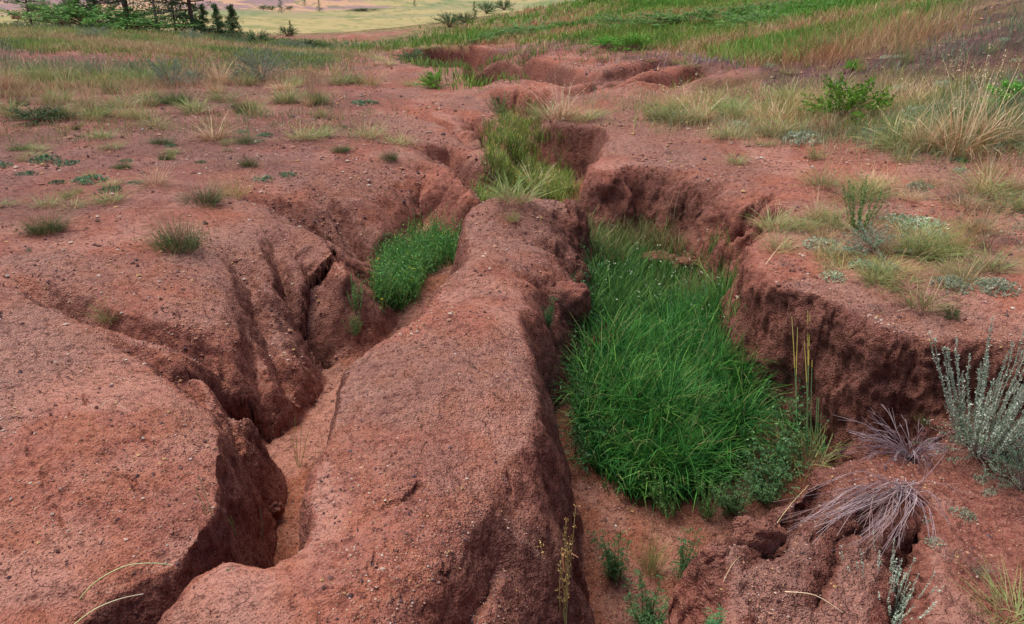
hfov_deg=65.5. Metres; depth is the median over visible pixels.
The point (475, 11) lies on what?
young conifer
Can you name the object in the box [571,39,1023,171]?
dry grass
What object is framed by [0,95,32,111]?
grass tuft
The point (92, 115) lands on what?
grass tuft
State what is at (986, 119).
grass tuft
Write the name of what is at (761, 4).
shrub
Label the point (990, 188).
grass tuft
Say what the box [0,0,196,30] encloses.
shrub
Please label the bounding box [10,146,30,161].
grass tuft
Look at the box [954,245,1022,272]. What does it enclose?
grass tuft
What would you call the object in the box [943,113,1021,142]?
grass tuft
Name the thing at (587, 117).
grass tuft
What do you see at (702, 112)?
grass tuft
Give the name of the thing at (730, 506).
leafy weed
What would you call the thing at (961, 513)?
cushion plant
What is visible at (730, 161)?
grass tuft
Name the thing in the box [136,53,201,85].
sagebrush
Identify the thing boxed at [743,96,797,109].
grass tuft
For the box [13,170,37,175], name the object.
cushion plant
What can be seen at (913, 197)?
grass tuft
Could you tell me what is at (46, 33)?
grass tuft
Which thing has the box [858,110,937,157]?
grass tuft
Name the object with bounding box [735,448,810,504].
leafy weed
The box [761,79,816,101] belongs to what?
grass tuft
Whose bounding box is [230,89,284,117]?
grass tuft
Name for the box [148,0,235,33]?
pine tree
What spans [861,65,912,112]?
grass tuft
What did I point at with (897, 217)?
cushion plant
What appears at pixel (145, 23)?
shrub
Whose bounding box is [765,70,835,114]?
grass tuft
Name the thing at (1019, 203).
grass tuft
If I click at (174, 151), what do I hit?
grass tuft
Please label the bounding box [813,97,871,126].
grass tuft
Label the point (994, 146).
cushion plant
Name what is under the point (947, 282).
cushion plant
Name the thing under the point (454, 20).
shrub
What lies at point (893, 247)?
grass tuft
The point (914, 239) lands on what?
grass tuft
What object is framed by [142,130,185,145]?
grass tuft
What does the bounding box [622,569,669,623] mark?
leafy weed
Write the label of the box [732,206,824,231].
grass tuft
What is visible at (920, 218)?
cushion plant
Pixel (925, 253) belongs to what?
grass tuft
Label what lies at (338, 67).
grass tuft
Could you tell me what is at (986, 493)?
cushion plant
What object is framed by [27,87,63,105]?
grass tuft
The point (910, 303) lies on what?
grass tuft
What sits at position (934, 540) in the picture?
cushion plant
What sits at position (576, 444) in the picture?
basin weeds
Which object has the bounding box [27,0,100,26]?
pine tree
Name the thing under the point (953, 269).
grass tuft
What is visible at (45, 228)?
grass tuft
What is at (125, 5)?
pine tree
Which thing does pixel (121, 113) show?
grass tuft
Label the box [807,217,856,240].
grass tuft
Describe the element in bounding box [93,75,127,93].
grass tuft
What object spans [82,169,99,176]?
grass tuft
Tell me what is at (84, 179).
cushion plant
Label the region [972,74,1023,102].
shrub
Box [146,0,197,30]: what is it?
pine tree
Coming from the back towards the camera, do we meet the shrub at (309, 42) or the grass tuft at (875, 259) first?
the shrub at (309, 42)
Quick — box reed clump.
[792,310,827,454]
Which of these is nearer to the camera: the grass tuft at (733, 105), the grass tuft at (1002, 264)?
the grass tuft at (1002, 264)
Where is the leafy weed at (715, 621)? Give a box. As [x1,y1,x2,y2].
[702,605,726,623]
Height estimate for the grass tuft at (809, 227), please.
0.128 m
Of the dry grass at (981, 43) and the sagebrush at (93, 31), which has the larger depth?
the sagebrush at (93, 31)
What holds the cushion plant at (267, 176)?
on the ground at (860, 368)
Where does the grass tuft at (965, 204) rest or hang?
on the ground at (860, 368)
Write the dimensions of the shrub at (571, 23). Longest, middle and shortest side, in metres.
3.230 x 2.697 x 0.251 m
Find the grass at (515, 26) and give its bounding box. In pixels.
[479,19,561,37]
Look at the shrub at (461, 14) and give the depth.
30.96 m
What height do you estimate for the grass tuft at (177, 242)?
0.401 m
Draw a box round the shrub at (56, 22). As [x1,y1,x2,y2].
[17,2,121,25]
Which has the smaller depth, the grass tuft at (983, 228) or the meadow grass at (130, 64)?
the grass tuft at (983, 228)
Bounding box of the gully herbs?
[360,202,463,312]
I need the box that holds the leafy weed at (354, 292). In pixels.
[347,273,363,310]
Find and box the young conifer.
[471,1,477,17]
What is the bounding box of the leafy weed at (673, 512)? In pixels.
[643,472,677,518]
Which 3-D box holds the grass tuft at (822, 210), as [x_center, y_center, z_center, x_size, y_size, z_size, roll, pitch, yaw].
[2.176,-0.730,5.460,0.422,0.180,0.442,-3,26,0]
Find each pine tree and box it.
[0,0,51,24]
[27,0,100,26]
[58,0,143,23]
[78,0,150,16]
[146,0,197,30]
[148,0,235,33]
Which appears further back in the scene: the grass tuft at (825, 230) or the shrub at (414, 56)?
the shrub at (414, 56)
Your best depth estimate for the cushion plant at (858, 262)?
4.62 m
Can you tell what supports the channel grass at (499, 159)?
on the ground at (860, 368)
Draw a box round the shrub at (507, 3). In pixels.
[489,0,514,9]
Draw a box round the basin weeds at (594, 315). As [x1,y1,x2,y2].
[570,237,640,352]
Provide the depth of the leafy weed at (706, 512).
3.91 m
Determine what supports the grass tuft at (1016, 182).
on the ground at (860, 368)
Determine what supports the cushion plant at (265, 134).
on the ground at (860, 368)
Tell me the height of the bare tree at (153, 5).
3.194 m
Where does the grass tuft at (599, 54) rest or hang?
on the ground at (860, 368)
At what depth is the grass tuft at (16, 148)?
7.21 m
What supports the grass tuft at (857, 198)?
on the ground at (860, 368)
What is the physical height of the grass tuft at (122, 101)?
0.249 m
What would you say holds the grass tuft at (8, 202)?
on the ground at (860, 368)
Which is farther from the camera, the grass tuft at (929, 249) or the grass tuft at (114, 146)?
the grass tuft at (114, 146)
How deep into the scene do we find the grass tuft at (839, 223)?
5.28 m
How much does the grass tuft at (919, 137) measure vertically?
0.640 m
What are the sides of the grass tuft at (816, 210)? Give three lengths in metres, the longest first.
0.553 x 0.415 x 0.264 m
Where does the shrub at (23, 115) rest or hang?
on the ground at (860, 368)
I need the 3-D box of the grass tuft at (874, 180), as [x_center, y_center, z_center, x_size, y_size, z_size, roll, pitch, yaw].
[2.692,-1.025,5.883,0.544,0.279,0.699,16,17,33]
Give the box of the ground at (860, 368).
[0,0,1023,623]
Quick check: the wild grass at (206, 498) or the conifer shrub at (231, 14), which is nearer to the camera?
the wild grass at (206, 498)
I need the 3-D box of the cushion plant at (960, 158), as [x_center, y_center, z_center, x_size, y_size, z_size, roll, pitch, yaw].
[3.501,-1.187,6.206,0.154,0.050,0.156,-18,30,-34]
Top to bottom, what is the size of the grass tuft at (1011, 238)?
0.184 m
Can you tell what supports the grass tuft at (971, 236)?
on the ground at (860, 368)
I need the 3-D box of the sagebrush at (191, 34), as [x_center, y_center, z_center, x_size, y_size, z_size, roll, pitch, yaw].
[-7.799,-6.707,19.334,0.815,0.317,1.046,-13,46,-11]
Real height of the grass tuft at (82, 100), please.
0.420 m
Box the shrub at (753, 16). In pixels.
[693,5,812,29]
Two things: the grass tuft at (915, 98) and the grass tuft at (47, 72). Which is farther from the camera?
the grass tuft at (47, 72)
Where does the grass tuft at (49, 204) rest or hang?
on the ground at (860, 368)
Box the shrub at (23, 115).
[0,104,85,127]
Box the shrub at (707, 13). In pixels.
[633,4,788,19]
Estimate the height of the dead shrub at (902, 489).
0.578 m
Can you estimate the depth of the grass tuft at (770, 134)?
7.67 m
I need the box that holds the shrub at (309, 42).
[287,38,328,46]
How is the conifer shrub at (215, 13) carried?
on the ground at (860, 368)
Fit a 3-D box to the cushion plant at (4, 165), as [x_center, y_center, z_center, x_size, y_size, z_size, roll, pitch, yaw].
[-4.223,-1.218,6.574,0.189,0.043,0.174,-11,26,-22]
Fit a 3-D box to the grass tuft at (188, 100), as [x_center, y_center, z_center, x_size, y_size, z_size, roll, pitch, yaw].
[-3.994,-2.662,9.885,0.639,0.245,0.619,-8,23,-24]
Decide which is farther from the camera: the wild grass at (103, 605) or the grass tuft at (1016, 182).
the grass tuft at (1016, 182)
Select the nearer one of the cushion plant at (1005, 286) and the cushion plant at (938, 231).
the cushion plant at (1005, 286)
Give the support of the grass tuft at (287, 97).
on the ground at (860, 368)
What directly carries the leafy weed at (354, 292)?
on the ground at (860, 368)
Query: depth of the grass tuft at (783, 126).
7.64 m
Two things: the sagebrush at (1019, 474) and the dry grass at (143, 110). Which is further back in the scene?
the dry grass at (143, 110)
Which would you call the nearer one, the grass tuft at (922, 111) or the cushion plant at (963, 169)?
the cushion plant at (963, 169)
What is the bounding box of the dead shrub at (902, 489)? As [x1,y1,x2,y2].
[771,456,980,585]
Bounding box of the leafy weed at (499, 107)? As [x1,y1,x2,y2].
[486,91,510,114]
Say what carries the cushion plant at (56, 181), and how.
on the ground at (860, 368)
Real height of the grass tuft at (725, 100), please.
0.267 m
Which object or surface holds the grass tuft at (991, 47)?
on the ground at (860, 368)
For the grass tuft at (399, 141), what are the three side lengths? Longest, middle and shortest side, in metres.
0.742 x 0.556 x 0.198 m
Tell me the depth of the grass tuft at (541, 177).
8.19 m
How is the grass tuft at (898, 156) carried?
on the ground at (860, 368)
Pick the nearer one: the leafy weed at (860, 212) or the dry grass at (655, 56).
the leafy weed at (860, 212)
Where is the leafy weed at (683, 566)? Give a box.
[669,527,704,580]
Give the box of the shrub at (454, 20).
[426,11,468,26]
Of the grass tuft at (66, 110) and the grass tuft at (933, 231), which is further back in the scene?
the grass tuft at (66, 110)
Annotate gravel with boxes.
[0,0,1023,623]
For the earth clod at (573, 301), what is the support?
on the ground at (860, 368)
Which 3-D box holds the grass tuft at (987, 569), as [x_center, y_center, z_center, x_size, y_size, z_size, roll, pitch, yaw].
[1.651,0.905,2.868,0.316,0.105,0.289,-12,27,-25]
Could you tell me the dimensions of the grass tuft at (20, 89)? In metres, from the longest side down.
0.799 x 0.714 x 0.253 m
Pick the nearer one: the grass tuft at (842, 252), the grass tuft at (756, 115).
the grass tuft at (842, 252)
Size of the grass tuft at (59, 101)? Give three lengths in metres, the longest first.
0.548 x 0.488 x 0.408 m
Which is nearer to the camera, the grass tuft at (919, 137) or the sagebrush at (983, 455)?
the sagebrush at (983, 455)
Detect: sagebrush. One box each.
[69,27,112,37]
[87,25,112,35]
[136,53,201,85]
[173,27,207,39]
[179,68,213,83]
[217,41,298,80]
[270,38,316,45]
[830,220,921,262]
[839,530,943,623]
[911,394,1023,491]
[928,316,1023,460]
[984,443,1023,490]
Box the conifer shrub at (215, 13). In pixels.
[210,3,229,35]
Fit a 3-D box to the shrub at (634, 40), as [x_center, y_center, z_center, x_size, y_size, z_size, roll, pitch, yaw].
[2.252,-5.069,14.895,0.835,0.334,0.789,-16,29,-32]
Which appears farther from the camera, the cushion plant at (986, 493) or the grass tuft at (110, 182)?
the grass tuft at (110, 182)
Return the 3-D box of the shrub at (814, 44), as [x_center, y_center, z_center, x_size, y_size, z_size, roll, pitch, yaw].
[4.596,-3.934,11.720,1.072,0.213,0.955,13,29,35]
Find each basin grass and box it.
[549,237,802,518]
[577,213,740,344]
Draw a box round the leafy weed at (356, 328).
[342,309,362,335]
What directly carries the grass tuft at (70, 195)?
on the ground at (860, 368)
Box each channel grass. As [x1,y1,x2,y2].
[466,91,580,202]
[567,161,736,303]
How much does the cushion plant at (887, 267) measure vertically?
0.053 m
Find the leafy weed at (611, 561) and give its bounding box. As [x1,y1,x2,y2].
[586,528,632,584]
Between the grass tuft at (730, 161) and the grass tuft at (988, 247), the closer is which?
the grass tuft at (988, 247)
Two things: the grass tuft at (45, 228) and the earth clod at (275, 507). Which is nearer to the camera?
the earth clod at (275, 507)
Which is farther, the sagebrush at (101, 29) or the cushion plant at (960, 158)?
the sagebrush at (101, 29)
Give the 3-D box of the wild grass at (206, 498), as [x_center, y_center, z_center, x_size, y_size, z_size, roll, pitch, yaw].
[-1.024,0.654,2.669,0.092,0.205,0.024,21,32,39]
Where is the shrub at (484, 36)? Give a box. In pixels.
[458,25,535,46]
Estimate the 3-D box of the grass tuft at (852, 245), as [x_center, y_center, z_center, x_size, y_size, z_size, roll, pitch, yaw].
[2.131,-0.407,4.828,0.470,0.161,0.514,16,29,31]
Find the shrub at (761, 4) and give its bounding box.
[690,0,807,14]
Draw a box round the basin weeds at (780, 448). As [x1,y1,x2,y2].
[732,373,830,499]
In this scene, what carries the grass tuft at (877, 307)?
on the ground at (860, 368)
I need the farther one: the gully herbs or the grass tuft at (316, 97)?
the grass tuft at (316, 97)
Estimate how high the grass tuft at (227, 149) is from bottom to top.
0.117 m
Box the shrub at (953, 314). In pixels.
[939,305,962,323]
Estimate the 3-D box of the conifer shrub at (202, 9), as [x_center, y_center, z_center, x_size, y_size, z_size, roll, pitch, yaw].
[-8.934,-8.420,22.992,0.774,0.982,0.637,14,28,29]
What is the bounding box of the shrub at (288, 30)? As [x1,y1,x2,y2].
[276,25,301,35]
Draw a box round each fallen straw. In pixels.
[777,485,808,522]
[785,591,842,612]
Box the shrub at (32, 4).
[9,3,52,11]
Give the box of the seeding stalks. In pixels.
[537,505,579,623]
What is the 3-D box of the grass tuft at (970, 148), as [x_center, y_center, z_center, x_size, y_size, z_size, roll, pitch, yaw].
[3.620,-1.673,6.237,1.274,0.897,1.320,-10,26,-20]
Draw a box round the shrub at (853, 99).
[797,73,897,124]
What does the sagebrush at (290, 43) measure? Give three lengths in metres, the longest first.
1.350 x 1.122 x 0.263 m
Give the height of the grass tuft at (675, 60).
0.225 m
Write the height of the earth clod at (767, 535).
0.166 m
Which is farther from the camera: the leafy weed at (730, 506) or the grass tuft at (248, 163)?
the grass tuft at (248, 163)
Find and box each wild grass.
[74,594,141,623]
[80,563,171,598]
[193,475,216,536]
[291,422,308,467]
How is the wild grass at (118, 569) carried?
on the ground at (860, 368)
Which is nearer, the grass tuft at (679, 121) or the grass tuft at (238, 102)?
the grass tuft at (679, 121)
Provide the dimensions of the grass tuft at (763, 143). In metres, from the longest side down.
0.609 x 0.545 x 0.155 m
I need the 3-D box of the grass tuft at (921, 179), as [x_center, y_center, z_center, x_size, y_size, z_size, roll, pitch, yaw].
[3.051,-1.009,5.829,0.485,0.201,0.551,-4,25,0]
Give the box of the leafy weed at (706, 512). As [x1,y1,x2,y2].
[694,460,731,521]
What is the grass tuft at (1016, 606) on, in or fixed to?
on the ground at (860, 368)
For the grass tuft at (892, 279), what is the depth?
4.39 m
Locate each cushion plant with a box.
[0,161,12,167]
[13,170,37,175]
[29,154,60,164]
[48,180,66,184]
[52,159,79,166]
[70,174,108,184]
[97,185,121,193]
[125,179,143,184]
[251,175,272,181]
[258,132,272,136]
[278,171,296,177]
[350,99,378,104]
[726,120,749,128]
[782,129,825,146]
[801,236,838,250]
[819,270,849,282]
[826,243,859,257]
[848,258,875,269]
[863,127,887,134]
[872,262,898,273]
[879,212,920,230]
[899,105,933,117]
[900,215,949,231]
[907,181,933,191]
[924,536,944,548]
[927,230,949,239]
[928,274,972,294]
[934,80,952,86]
[949,156,968,163]
[949,506,977,522]
[953,167,968,173]
[968,277,1007,293]
[974,473,988,483]
[978,277,1022,296]
[980,488,997,497]
[982,142,1010,152]
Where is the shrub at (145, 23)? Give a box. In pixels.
[75,16,205,30]
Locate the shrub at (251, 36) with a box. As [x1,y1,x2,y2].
[237,27,278,42]
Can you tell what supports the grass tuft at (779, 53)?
on the ground at (860, 368)
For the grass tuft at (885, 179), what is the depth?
6.10 m
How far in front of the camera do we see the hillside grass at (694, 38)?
16.54 m
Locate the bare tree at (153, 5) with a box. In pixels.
[136,0,182,22]
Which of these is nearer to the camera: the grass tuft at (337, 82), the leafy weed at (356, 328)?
the leafy weed at (356, 328)
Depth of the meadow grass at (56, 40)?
17.33 m
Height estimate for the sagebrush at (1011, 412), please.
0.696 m
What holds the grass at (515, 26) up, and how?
on the ground at (860, 368)
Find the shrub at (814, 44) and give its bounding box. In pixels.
[790,38,836,53]
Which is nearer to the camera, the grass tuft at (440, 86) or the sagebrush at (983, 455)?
the sagebrush at (983, 455)
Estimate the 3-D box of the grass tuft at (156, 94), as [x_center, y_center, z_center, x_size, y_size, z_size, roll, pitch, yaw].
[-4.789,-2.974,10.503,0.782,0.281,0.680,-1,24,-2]
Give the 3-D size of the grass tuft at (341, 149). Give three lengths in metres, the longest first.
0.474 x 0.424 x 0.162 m
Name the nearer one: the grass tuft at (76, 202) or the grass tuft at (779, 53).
the grass tuft at (76, 202)
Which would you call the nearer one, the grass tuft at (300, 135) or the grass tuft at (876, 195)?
the grass tuft at (876, 195)
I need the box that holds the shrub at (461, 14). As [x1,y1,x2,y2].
[450,12,478,22]
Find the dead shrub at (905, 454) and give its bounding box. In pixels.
[830,404,960,469]
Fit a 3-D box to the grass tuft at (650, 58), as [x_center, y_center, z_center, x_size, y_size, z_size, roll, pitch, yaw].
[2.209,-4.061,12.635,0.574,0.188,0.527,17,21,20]
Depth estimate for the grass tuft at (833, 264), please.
4.63 m
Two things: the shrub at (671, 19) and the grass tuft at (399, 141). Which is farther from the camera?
the shrub at (671, 19)
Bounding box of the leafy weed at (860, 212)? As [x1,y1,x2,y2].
[842,174,889,232]
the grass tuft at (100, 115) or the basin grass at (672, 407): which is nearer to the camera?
the basin grass at (672, 407)
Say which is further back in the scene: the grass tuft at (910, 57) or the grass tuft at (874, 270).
the grass tuft at (910, 57)
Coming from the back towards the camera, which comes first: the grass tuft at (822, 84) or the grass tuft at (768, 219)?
the grass tuft at (822, 84)
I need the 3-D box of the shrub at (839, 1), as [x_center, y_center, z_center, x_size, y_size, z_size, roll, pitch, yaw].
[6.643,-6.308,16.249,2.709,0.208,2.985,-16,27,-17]
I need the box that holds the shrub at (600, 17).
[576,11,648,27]
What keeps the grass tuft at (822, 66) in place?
on the ground at (860, 368)
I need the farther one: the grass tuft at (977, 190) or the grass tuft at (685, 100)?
the grass tuft at (685, 100)
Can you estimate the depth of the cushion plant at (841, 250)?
4.84 m
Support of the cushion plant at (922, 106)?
on the ground at (860, 368)
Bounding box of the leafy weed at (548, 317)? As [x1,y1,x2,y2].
[540,295,557,327]
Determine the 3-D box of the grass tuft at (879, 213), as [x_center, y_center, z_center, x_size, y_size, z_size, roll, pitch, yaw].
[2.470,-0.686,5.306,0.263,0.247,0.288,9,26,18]
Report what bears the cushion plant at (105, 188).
on the ground at (860, 368)
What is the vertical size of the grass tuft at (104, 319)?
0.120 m
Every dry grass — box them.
[0,80,434,150]
[371,32,789,80]
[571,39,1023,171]
[717,0,1023,81]
[815,0,1023,106]
[832,169,1023,298]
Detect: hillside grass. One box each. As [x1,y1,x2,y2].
[317,0,960,67]
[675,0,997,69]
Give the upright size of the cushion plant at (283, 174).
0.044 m
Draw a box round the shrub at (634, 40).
[605,31,653,49]
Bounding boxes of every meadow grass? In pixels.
[0,20,399,67]
[0,50,401,100]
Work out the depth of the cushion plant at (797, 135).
7.35 m
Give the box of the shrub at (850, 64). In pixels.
[842,58,862,69]
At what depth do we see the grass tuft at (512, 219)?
5.55 m
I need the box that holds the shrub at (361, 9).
[343,8,383,10]
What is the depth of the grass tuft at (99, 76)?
11.27 m
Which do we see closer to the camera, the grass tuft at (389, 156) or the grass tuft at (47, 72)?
the grass tuft at (389, 156)
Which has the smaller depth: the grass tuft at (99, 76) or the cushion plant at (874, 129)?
the cushion plant at (874, 129)
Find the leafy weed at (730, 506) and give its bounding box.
[712,454,757,517]
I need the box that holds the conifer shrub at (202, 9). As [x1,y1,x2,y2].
[195,4,214,33]
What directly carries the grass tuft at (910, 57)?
on the ground at (860, 368)
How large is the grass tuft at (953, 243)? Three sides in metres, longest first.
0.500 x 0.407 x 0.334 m
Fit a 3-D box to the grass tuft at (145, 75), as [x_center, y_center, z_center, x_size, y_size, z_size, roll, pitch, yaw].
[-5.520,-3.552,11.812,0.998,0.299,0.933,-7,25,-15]
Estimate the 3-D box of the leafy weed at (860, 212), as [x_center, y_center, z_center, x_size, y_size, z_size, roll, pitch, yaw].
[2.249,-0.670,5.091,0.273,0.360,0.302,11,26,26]
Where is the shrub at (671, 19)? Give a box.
[601,8,696,26]
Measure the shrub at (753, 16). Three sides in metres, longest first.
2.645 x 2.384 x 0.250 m
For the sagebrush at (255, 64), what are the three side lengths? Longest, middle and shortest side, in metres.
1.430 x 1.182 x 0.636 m
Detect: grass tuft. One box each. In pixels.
[0,26,36,91]
[0,91,37,117]
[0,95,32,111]
[0,190,84,236]
[0,196,25,208]
[1,80,37,95]
[4,82,37,105]
[4,90,75,118]
[6,136,37,150]
[8,64,50,77]
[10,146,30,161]
[17,143,56,152]
[19,192,75,208]
[20,150,51,158]
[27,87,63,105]
[28,25,60,35]
[28,45,88,79]
[29,61,64,81]
[33,83,91,102]
[34,70,66,103]
[46,94,87,119]
[51,183,82,199]
[52,66,81,88]
[53,196,96,211]
[59,77,107,106]
[59,88,110,120]
[66,54,129,85]
[67,173,84,193]
[68,85,122,116]
[68,118,82,129]
[72,184,137,204]
[77,294,130,325]
[79,127,123,138]
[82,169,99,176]
[85,86,153,107]
[85,137,134,150]
[88,59,129,77]
[91,88,141,117]
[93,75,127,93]
[95,171,129,187]
[110,153,134,169]
[115,154,185,189]
[116,62,163,81]
[117,87,159,119]
[119,89,175,106]
[128,80,164,97]
[129,113,177,128]
[132,187,226,258]
[140,72,212,103]
[142,60,161,84]
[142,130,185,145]
[153,144,169,159]
[158,53,184,66]
[159,145,180,153]
[161,147,177,159]
[163,161,243,210]
[170,96,232,114]
[171,92,203,107]
[173,107,244,142]
[190,85,253,101]
[191,148,267,198]
[201,70,228,92]
[202,53,240,84]
[220,93,261,105]
[221,143,233,151]
[223,82,259,112]
[229,69,267,85]
[229,126,268,144]
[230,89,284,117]
[236,145,261,166]
[237,86,267,110]
[244,80,314,103]
[259,86,305,103]
[262,79,300,100]
[264,68,296,90]
[272,113,335,141]
[277,71,305,86]
[283,48,323,57]
[288,119,345,138]
[290,87,342,104]
[295,83,318,105]
[301,73,325,103]
[308,96,337,117]
[316,70,361,84]
[322,135,355,153]
[324,59,367,83]
[327,59,344,73]
[329,114,392,140]
[332,55,392,85]
[375,124,422,146]
[376,142,402,161]
[400,77,421,86]
[421,79,443,88]
[467,166,572,204]
[502,211,520,221]
[513,98,589,120]
[517,162,568,193]
[521,74,601,121]
[550,94,612,122]
[583,47,610,59]
[628,525,681,579]
[630,97,681,119]
[635,95,727,125]
[638,97,694,125]
[639,53,658,61]
[645,80,705,108]
[654,52,686,64]
[658,80,684,114]
[662,51,689,63]
[667,95,731,120]
[680,56,703,67]
[682,86,728,122]
[691,91,756,112]
[701,119,764,139]
[704,101,764,114]
[712,92,772,116]
[716,150,756,164]
[726,91,785,122]
[728,108,834,135]
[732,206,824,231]
[737,110,839,136]
[740,396,857,479]
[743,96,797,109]
[743,200,799,232]
[745,132,784,146]
[746,41,806,59]
[750,215,812,258]
[752,116,789,138]
[753,92,804,118]
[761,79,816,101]
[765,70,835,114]
[770,56,800,74]
[771,256,801,269]
[777,211,827,231]
[789,148,855,191]
[791,182,848,219]
[791,196,888,231]
[791,225,885,265]
[799,247,863,285]
[800,96,868,134]
[802,49,813,67]
[803,46,839,114]
[805,143,827,160]
[807,194,850,219]
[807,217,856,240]
[808,59,837,69]
[810,109,869,132]
[810,228,860,258]
[812,177,869,201]
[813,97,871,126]
[820,162,885,195]
[822,206,874,229]
[824,230,892,259]
[827,155,910,200]
[830,165,889,206]
[836,251,911,282]
[839,216,898,243]
[840,262,957,303]
[841,95,966,155]
[844,159,901,191]
[844,160,935,188]
[849,248,916,271]
[853,116,931,141]
[854,54,875,71]
[856,268,901,291]
[856,295,893,316]
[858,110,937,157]
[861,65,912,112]
[863,199,893,221]
[869,249,943,279]
[870,229,981,268]
[872,224,910,255]
[874,66,910,85]
[875,264,976,317]
[878,38,1023,159]
[879,233,915,253]
[880,210,978,247]
[881,209,947,256]
[882,76,973,151]
[885,231,935,256]
[888,226,970,260]
[889,183,931,202]
[893,89,937,105]
[894,146,921,162]
[896,46,916,63]
[896,117,944,153]
[896,229,978,259]
[900,99,944,121]
[900,222,984,258]
[902,160,959,189]
[904,109,979,139]
[910,177,991,206]
[914,409,939,426]
[915,253,1004,298]
[916,112,967,150]
[920,539,1009,587]
[923,243,983,282]
[926,186,999,210]
[927,159,1023,199]
[930,193,997,251]
[936,219,1002,246]
[939,49,1023,146]
[939,186,1023,237]
[941,555,1023,623]
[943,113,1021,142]
[945,252,1019,285]
[950,186,981,201]
[951,203,996,232]
[953,151,1013,187]
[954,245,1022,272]
[960,145,1021,175]
[961,190,1023,220]
[961,227,1021,255]
[962,161,1004,196]
[965,91,1004,117]
[972,202,1010,234]
[976,82,1006,108]
[978,251,1023,277]
[983,37,1000,52]
[990,54,1013,79]
[991,156,1023,190]
[992,90,1023,125]
[994,229,1023,246]
[1006,186,1023,213]
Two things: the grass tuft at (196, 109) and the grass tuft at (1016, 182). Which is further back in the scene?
the grass tuft at (196, 109)
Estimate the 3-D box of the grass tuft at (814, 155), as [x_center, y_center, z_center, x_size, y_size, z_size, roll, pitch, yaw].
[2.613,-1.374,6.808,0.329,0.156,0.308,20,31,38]
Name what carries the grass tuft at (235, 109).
on the ground at (860, 368)
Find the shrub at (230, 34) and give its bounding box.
[215,31,245,39]
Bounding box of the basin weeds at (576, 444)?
[549,324,614,479]
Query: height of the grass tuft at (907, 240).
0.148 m
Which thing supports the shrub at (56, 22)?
on the ground at (860, 368)
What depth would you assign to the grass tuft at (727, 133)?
7.82 m
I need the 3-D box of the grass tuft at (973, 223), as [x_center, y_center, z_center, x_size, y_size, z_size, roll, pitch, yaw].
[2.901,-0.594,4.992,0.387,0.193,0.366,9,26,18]
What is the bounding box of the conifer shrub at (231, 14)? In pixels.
[219,3,245,35]
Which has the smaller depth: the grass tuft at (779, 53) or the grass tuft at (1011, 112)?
the grass tuft at (1011, 112)
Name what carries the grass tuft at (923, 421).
on the ground at (860, 368)
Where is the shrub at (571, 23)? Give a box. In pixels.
[545,16,606,28]
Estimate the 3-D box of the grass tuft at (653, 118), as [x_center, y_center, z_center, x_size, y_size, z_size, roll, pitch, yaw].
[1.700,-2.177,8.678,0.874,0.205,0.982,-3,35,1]
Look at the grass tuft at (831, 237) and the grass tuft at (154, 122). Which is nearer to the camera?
the grass tuft at (831, 237)
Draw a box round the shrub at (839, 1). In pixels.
[763,0,854,10]
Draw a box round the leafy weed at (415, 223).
[407,210,422,237]
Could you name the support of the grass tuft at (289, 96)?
on the ground at (860, 368)
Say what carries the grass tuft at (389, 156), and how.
on the ground at (860, 368)
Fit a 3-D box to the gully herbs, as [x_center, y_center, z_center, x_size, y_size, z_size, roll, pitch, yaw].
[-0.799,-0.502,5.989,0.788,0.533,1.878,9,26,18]
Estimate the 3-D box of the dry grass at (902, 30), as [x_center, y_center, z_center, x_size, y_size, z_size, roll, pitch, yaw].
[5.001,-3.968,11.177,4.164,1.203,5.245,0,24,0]
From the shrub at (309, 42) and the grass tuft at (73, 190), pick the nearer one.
the grass tuft at (73, 190)
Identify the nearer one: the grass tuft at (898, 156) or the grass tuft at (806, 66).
the grass tuft at (898, 156)
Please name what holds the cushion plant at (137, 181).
on the ground at (860, 368)
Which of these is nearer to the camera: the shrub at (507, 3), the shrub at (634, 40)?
the shrub at (634, 40)
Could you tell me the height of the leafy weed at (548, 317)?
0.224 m
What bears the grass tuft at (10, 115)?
on the ground at (860, 368)
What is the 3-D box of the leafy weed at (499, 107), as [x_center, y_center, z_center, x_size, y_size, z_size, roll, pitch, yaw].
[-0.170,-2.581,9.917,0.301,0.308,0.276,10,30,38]
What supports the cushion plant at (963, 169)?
on the ground at (860, 368)
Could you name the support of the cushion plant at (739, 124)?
on the ground at (860, 368)
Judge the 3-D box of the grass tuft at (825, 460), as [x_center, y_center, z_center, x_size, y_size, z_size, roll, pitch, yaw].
[1.610,0.658,4.303,0.844,0.325,0.903,7,25,15]
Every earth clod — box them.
[269,501,282,515]
[545,281,590,324]
[639,250,675,272]
[673,256,697,276]
[700,540,729,563]
[729,515,786,556]
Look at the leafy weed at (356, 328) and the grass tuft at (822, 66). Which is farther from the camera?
the grass tuft at (822, 66)
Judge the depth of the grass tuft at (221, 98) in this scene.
10.49 m
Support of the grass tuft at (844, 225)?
on the ground at (860, 368)
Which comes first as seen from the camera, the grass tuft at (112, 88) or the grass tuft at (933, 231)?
the grass tuft at (933, 231)
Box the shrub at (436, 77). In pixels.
[414,69,456,89]
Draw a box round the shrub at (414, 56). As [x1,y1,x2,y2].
[388,49,428,61]
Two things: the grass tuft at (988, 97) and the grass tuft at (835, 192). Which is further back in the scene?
the grass tuft at (988, 97)
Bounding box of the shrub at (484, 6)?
[475,0,496,13]

